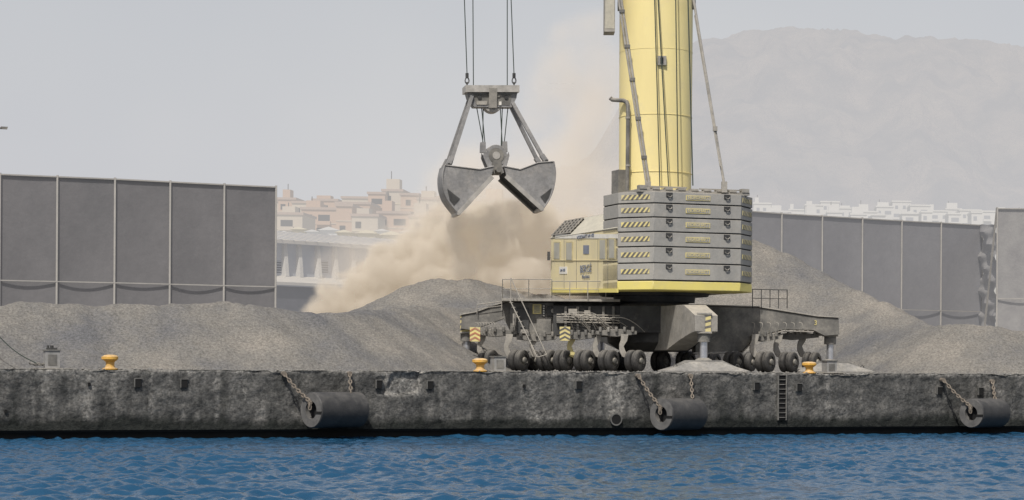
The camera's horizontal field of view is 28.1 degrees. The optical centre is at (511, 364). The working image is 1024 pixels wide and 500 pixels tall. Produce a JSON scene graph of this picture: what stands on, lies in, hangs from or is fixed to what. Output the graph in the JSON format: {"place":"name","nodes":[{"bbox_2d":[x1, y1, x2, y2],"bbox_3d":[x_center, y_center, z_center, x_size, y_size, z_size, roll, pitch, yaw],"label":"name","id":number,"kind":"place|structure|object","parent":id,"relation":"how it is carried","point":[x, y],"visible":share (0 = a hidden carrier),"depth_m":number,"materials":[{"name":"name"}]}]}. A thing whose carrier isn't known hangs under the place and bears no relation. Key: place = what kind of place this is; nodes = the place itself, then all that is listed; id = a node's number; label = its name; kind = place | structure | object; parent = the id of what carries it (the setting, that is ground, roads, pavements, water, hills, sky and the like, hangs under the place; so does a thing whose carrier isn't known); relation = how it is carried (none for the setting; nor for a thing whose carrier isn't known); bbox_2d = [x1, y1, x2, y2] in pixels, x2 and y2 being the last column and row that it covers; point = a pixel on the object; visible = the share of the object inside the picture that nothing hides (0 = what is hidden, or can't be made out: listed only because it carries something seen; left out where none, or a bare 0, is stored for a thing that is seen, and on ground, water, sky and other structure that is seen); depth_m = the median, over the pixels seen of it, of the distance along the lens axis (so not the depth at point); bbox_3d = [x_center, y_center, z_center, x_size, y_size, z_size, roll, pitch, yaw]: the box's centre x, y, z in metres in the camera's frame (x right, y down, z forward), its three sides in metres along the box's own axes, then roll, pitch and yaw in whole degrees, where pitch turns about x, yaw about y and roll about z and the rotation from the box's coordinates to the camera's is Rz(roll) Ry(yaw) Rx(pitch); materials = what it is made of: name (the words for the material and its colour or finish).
{"place":"outdoors","nodes":[
{"label":"outdoors","id":0,"kind":"place"},
{"bbox_2d":[276,231,452,313],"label":"warehouse","id":1,"kind":"structure","parent":0,"point":[319,273],"depth_m":213.92,"materials":[{"name":"white concrete"}]},
{"bbox_2d":[0,432,1023,499],"bbox_3d":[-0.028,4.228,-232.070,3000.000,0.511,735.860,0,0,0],"label":"water","id":2,"kind":"structure","parent":0,"point":[909,466],"depth_m":83.06,"materials":[{"name":"blue liquid"}]},
{"bbox_2d":[0,0,1023,200],"label":"sky","id":3,"kind":"structure","parent":0,"point":[333,98],"materials":[{"name":"grey"}]},
{"bbox_2d":[527,371,784,372],"bbox_3d":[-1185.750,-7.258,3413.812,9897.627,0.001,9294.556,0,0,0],"label":"ground","id":4,"kind":"structure","parent":0,"point":[634,371],"depth_m":144.37,"materials":[{"name":"grey concrete"}]},
{"bbox_2d":[0,173,276,307],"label":"windbreak fence","id":5,"kind":"object","parent":4,"relation":"on","point":[90,241],"visible":0.69,"depth_m":152.89,"materials":[{"name":"fabric"}]},
{"bbox_2d":[0,367,1020,374],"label":"loose gravel","id":6,"kind":"structure","parent":4,"relation":"on","point":[149,368],"depth_m":121.77,"materials":[{"name":"grey gravel"}]},
{"bbox_2d":[0,369,1023,438],"bbox_3d":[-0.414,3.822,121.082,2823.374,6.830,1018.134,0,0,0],"label":"quay wall","id":7,"kind":"structure","parent":4,"relation":"on","point":[84,403],"depth_m":119.51,"materials":[{"name":"concrete"}]},
{"bbox_2d":[36,345,69,368],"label":"service pedestal","id":8,"kind":"object","parent":7,"relation":"on","point":[51,357],"visible":0.95,"depth_m":111.92,"materials":[{"name":"metal"}]},
{"bbox_2d":[0,337,44,365],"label":"mooring rope","id":9,"kind":"object","parent":8,"relation":"attached to","point":[38,364],"visible":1,"depth_m":111.86,"materials":[{"name":"fabric"}]},
{"bbox_2d":[101,355,117,369],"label":"bollard","id":10,"kind":"object","parent":7,"relation":"on","point":[109,360],"visible":1,"depth_m":112.81,"materials":[{"name":"yellow metal"}]},
{"bbox_2d":[281,371,368,427],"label":"dock fender","id":11,"kind":"object","parent":7,"relation":"attached to","point":[333,409],"visible":1,"depth_m":114.39,"materials":[{"name":"rubber"}]},
{"bbox_2d":[472,358,487,370],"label":"bollard","id":12,"kind":"object","parent":7,"relation":"on","point":[480,363],"visible":0.99,"depth_m":120.13,"materials":[{"name":"yellow metal"}]},
{"bbox_2d":[487,356,506,371],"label":"service pedestal","id":13,"kind":"object","parent":7,"relation":"on","point":[497,363],"visible":0.93,"depth_m":120.75,"materials":[{"name":"metal"}]},
{"bbox_2d":[635,374,707,430],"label":"dock fender","id":14,"kind":"object","parent":7,"relation":"attached to","point":[691,413],"visible":1,"depth_m":121.62,"materials":[{"name":"rubber"}]},
{"bbox_2d":[777,374,786,419],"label":"quay ladder","id":15,"kind":"object","parent":7,"relation":"attached to","point":[781,397],"visible":1,"depth_m":126.01,"materials":[{"name":"metal"}]},
{"bbox_2d":[802,362,815,372],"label":"bollard","id":16,"kind":"object","parent":7,"relation":"on","point":[809,366],"visible":1,"depth_m":127.46,"materials":[{"name":"yellow metal"}]},
{"bbox_2d":[816,360,844,372],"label":"service pedestal","id":17,"kind":"object","parent":7,"relation":"on","point":[829,366],"visible":0.95,"depth_m":128.21,"materials":[{"name":"metal"}]},
{"bbox_2d":[939,378,1010,427],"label":"dock fender","id":18,"kind":"object","parent":7,"relation":"attached to","point":[994,411],"visible":1,"depth_m":128.79,"materials":[{"name":"rubber"}]},
{"bbox_2d":[0,239,1023,373],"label":"gravel pile","id":19,"kind":"object","parent":4,"relation":"on","point":[415,327],"visible":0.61,"depth_m":128.57,"materials":[{"name":"grey gravel"}]},
{"bbox_2d":[459,0,874,372],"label":"harbour crane","id":20,"kind":"object","parent":4,"relation":"on","point":[656,247],"visible":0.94,"depth_m":134.20,"materials":[{"name":"metal"}]},
{"bbox_2d":[437,0,555,217],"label":"clamshell grab","id":21,"kind":"object","parent":20,"relation":"hanging from","point":[529,187],"visible":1,"depth_m":165.13,"materials":[{"name":"metal"}]},
{"bbox_2d":[751,211,982,325],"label":"windbreak fence","id":22,"kind":"object","parent":4,"relation":"on","point":[930,273],"visible":0.33,"depth_m":196.55,"materials":[{"name":"grey fabric"}]},
{"bbox_2d":[978,224,995,326],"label":"loose fence cloth","id":23,"kind":"object","parent":22,"relation":"attached to","point":[984,254],"visible":0.54,"depth_m":195.88,"materials":[{"name":"grey fabric"}]},
{"bbox_2d":[984,207,1023,330],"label":"windbreak fence","id":24,"kind":"object","parent":4,"relation":"on","point":[1009,226],"visible":0.76,"depth_m":184.26,"materials":[{"name":"fabric"}]},
{"bbox_2d":[445,266,995,326],"bbox_3d":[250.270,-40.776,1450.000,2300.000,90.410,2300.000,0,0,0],"label":"hillside","id":25,"kind":"structure","parent":0,"point":[494,275],"depth_m":421.25,"materials":[{"name":"beige"}]},
{"bbox_2d":[277,184,303,211],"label":"apartment building","id":26,"kind":"structure","parent":25,"relation":"on","point":[286,198],"depth_m":560.27,"materials":[{"name":"white paint"}]},
{"bbox_2d":[277,202,316,231],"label":"apartment building","id":27,"kind":"structure","parent":25,"relation":"on","point":[289,217],"depth_m":480.51,"materials":[{"name":"beige paint"}]},
{"bbox_2d":[290,227,307,232],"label":"house","id":28,"kind":"structure","parent":25,"relation":"on","point":[298,230],"depth_m":410.13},
{"bbox_2d":[291,201,326,211],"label":"apartment building","id":29,"kind":"structure","parent":25,"relation":"on","point":[298,204],"depth_m":550.17,"materials":[{"name":"beige concrete"}]},
{"bbox_2d":[304,230,328,234],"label":"house","id":30,"kind":"structure","parent":25,"relation":"on","point":[313,231],"depth_m":400.10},
{"bbox_2d":[300,196,335,231],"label":"apartment building","id":31,"kind":"structure","parent":25,"relation":"on","point":[326,216],"depth_m":500.59,"materials":[{"name":"beige paint"}]},
{"bbox_2d":[311,195,341,206],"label":"apartment building","id":32,"kind":"structure","parent":25,"relation":"on","point":[328,201],"depth_m":565.62,"materials":[{"name":"beige paint"}]},
{"bbox_2d":[318,227,339,234],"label":"house","id":33,"kind":"structure","parent":25,"relation":"on","point":[329,230],"depth_m":420.13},
{"bbox_2d":[335,230,357,236],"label":"house","id":34,"kind":"structure","parent":25,"relation":"on","point":[345,233],"depth_m":400.11,"materials":[{"name":"white paint"}]},
{"bbox_2d":[335,204,361,231],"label":"apartment building","id":35,"kind":"structure","parent":25,"relation":"on","point":[343,218],"depth_m":470.22,"materials":[{"name":"beige paint"}]},
{"bbox_2d":[341,196,367,201],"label":"apartment building","id":36,"kind":"structure","parent":25,"relation":"on","point":[354,198],"depth_m":560.31,"materials":[{"name":"beige concrete"}]},
{"bbox_2d":[334,201,380,213],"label":"apartment building","id":37,"kind":"structure","parent":25,"relation":"on","point":[373,207],"depth_m":530.90,"materials":[{"name":"beige paint"}]},
{"bbox_2d":[350,208,386,232],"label":"apartment building","id":38,"kind":"structure","parent":25,"relation":"on","point":[364,219],"depth_m":470.46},
{"bbox_2d":[356,230,381,249],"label":"car","id":39,"kind":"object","parent":25,"relation":"on","point":[367,233],"depth_m":390.22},
{"bbox_2d":[367,192,387,210],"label":"apartment building","id":40,"kind":"structure","parent":25,"relation":"on","point":[377,198],"depth_m":545.22,"materials":[{"name":"beige paint"}]},
{"bbox_2d":[374,229,388,233],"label":"house","id":41,"kind":"structure","parent":25,"relation":"on","point":[379,231],"depth_m":400.04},
{"bbox_2d":[376,191,413,233],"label":"apartment building","id":42,"kind":"structure","parent":25,"relation":"on","point":[397,221],"depth_m":480.56,"materials":[{"name":"beige paint"}]},
{"bbox_2d":[381,171,409,210],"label":"apartment building","id":43,"kind":"structure","parent":25,"relation":"on","point":[394,187],"depth_m":550.55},
{"bbox_2d":[379,231,412,251],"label":"house","id":44,"kind":"structure","parent":25,"relation":"on","point":[392,235],"depth_m":385.29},
{"bbox_2d":[399,193,420,212],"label":"apartment building","id":45,"kind":"structure","parent":25,"relation":"on","point":[408,200],"depth_m":548.19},
{"bbox_2d":[399,229,423,251],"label":"house","id":46,"kind":"structure","parent":25,"relation":"on","point":[410,233],"depth_m":400.21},
{"bbox_2d":[408,197,443,238],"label":"apartment building","id":47,"kind":"structure","parent":25,"relation":"on","point":[422,220],"depth_m":470.61,"materials":[{"name":"beige paint"}]},
{"bbox_2d":[414,234,446,278],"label":"house","id":48,"kind":"structure","parent":25,"relation":"on","point":[429,240],"depth_m":390.44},
{"bbox_2d":[416,186,444,207],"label":"apartment building","id":49,"kind":"structure","parent":25,"relation":"on","point":[431,199],"depth_m":540.60,"materials":[{"name":"beige concrete"}]},
{"bbox_2d":[429,208,462,266],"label":"apartment building","id":50,"kind":"structure","parent":25,"relation":"on","point":[452,232],"depth_m":490.87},
{"bbox_2d":[461,197,490,266],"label":"apartment building","id":51,"kind":"structure","parent":25,"relation":"on","point":[475,232],"depth_m":560.63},
{"bbox_2d":[482,189,523,266],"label":"apartment building","id":52,"kind":"structure","parent":25,"relation":"on","point":[505,245],"depth_m":580.77,"materials":[{"name":"beige"}]},
{"bbox_2d":[753,195,771,210],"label":"apartment building","id":53,"kind":"structure","parent":25,"relation":"on","point":[758,205],"depth_m":850.45,"materials":[{"name":"white paint"}]},
{"bbox_2d":[771,205,790,213],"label":"apartment building","id":54,"kind":"structure","parent":25,"relation":"on","point":[775,208],"depth_m":878.17,"materials":[{"name":"white paint"}]},
{"bbox_2d":[788,204,803,213],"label":"apartment building","id":55,"kind":"structure","parent":25,"relation":"on","point":[795,211],"depth_m":900.47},
{"bbox_2d":[804,201,822,213],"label":"apartment building","id":56,"kind":"structure","parent":25,"relation":"on","point":[819,208],"depth_m":850.62,"materials":[{"name":"white paint"}]},
{"bbox_2d":[805,206,822,214],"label":"apartment building","id":57,"kind":"structure","parent":25,"relation":"on","point":[810,210],"depth_m":743.23,"materials":[{"name":"white paint"}]},
{"bbox_2d":[819,201,839,215],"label":"apartment building","id":58,"kind":"structure","parent":25,"relation":"on","point":[825,205],"depth_m":875.29,"materials":[{"name":"white paint"}]},
{"bbox_2d":[825,205,842,216],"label":"apartment building","id":59,"kind":"structure","parent":25,"relation":"on","point":[832,210],"depth_m":740.58,"materials":[{"name":"white paint"}]},
{"bbox_2d":[839,203,850,216],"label":"apartment building","id":60,"kind":"structure","parent":25,"relation":"on","point":[846,210],"depth_m":900.36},
{"bbox_2d":[848,207,866,217],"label":"apartment building","id":61,"kind":"structure","parent":25,"relation":"on","point":[856,212],"depth_m":743.02,"materials":[{"name":"white paint"}]},
{"bbox_2d":[858,204,878,217],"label":"apartment building","id":62,"kind":"structure","parent":25,"relation":"on","point":[865,210],"depth_m":850.81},
{"bbox_2d":[869,213,886,218],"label":"apartment building","id":63,"kind":"structure","parent":25,"relation":"on","point":[878,216],"depth_m":740.15,"materials":[{"name":"white paint"}]},
{"bbox_2d":[873,199,893,219],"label":"apartment building","id":64,"kind":"structure","parent":25,"relation":"on","point":[884,208],"depth_m":875.63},
{"bbox_2d":[889,200,910,219],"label":"apartment building","id":65,"kind":"structure","parent":25,"relation":"on","point":[900,207],"depth_m":900.33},
{"bbox_2d":[898,211,918,220],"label":"apartment building","id":66,"kind":"structure","parent":25,"relation":"on","point":[909,216],"depth_m":740.28,"materials":[{"name":"white paint"}]},
{"bbox_2d":[906,204,930,212],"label":"apartment building","id":67,"kind":"structure","parent":25,"relation":"on","point":[916,208],"depth_m":850.47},
{"bbox_2d":[918,211,932,221],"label":"apartment building","id":68,"kind":"structure","parent":25,"relation":"on","point":[925,216],"depth_m":740.22,"materials":[{"name":"white paint"}]},
{"bbox_2d":[930,204,947,222],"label":"apartment building","id":69,"kind":"structure","parent":25,"relation":"on","point":[937,215],"depth_m":875.49,"materials":[{"name":"white paint"}]},
{"bbox_2d":[944,213,961,222],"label":"apartment building","id":70,"kind":"structure","parent":25,"relation":"on","point":[952,217],"depth_m":740.27,"materials":[{"name":"white paint"}]},
{"bbox_2d":[944,201,961,212],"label":"apartment building","id":71,"kind":"structure","parent":25,"relation":"on","point":[951,208],"depth_m":903.11,"materials":[{"name":"white concrete"}]},
{"bbox_2d":[955,209,981,223],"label":"apartment building","id":72,"kind":"structure","parent":25,"relation":"on","point":[964,216],"depth_m":850.23,"materials":[{"name":"white paint"}]},
{"bbox_2d":[967,211,982,224],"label":"apartment building","id":73,"kind":"structure","parent":25,"relation":"on","point":[974,217],"depth_m":740.26,"materials":[{"name":"white paint"}]},
{"bbox_2d":[982,210,995,239],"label":"apartment building","id":74,"kind":"structure","parent":25,"relation":"on","point":[988,217],"depth_m":875.30,"materials":[{"name":"white paint"}]},
{"bbox_2d":[477,26,1023,265],"bbox_3d":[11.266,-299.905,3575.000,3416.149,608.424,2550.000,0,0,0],"label":"mountain","id":75,"kind":"structure","parent":0,"point":[846,117],"depth_m":2959.22,"materials":[{"name":"grey stone"}]}
]}

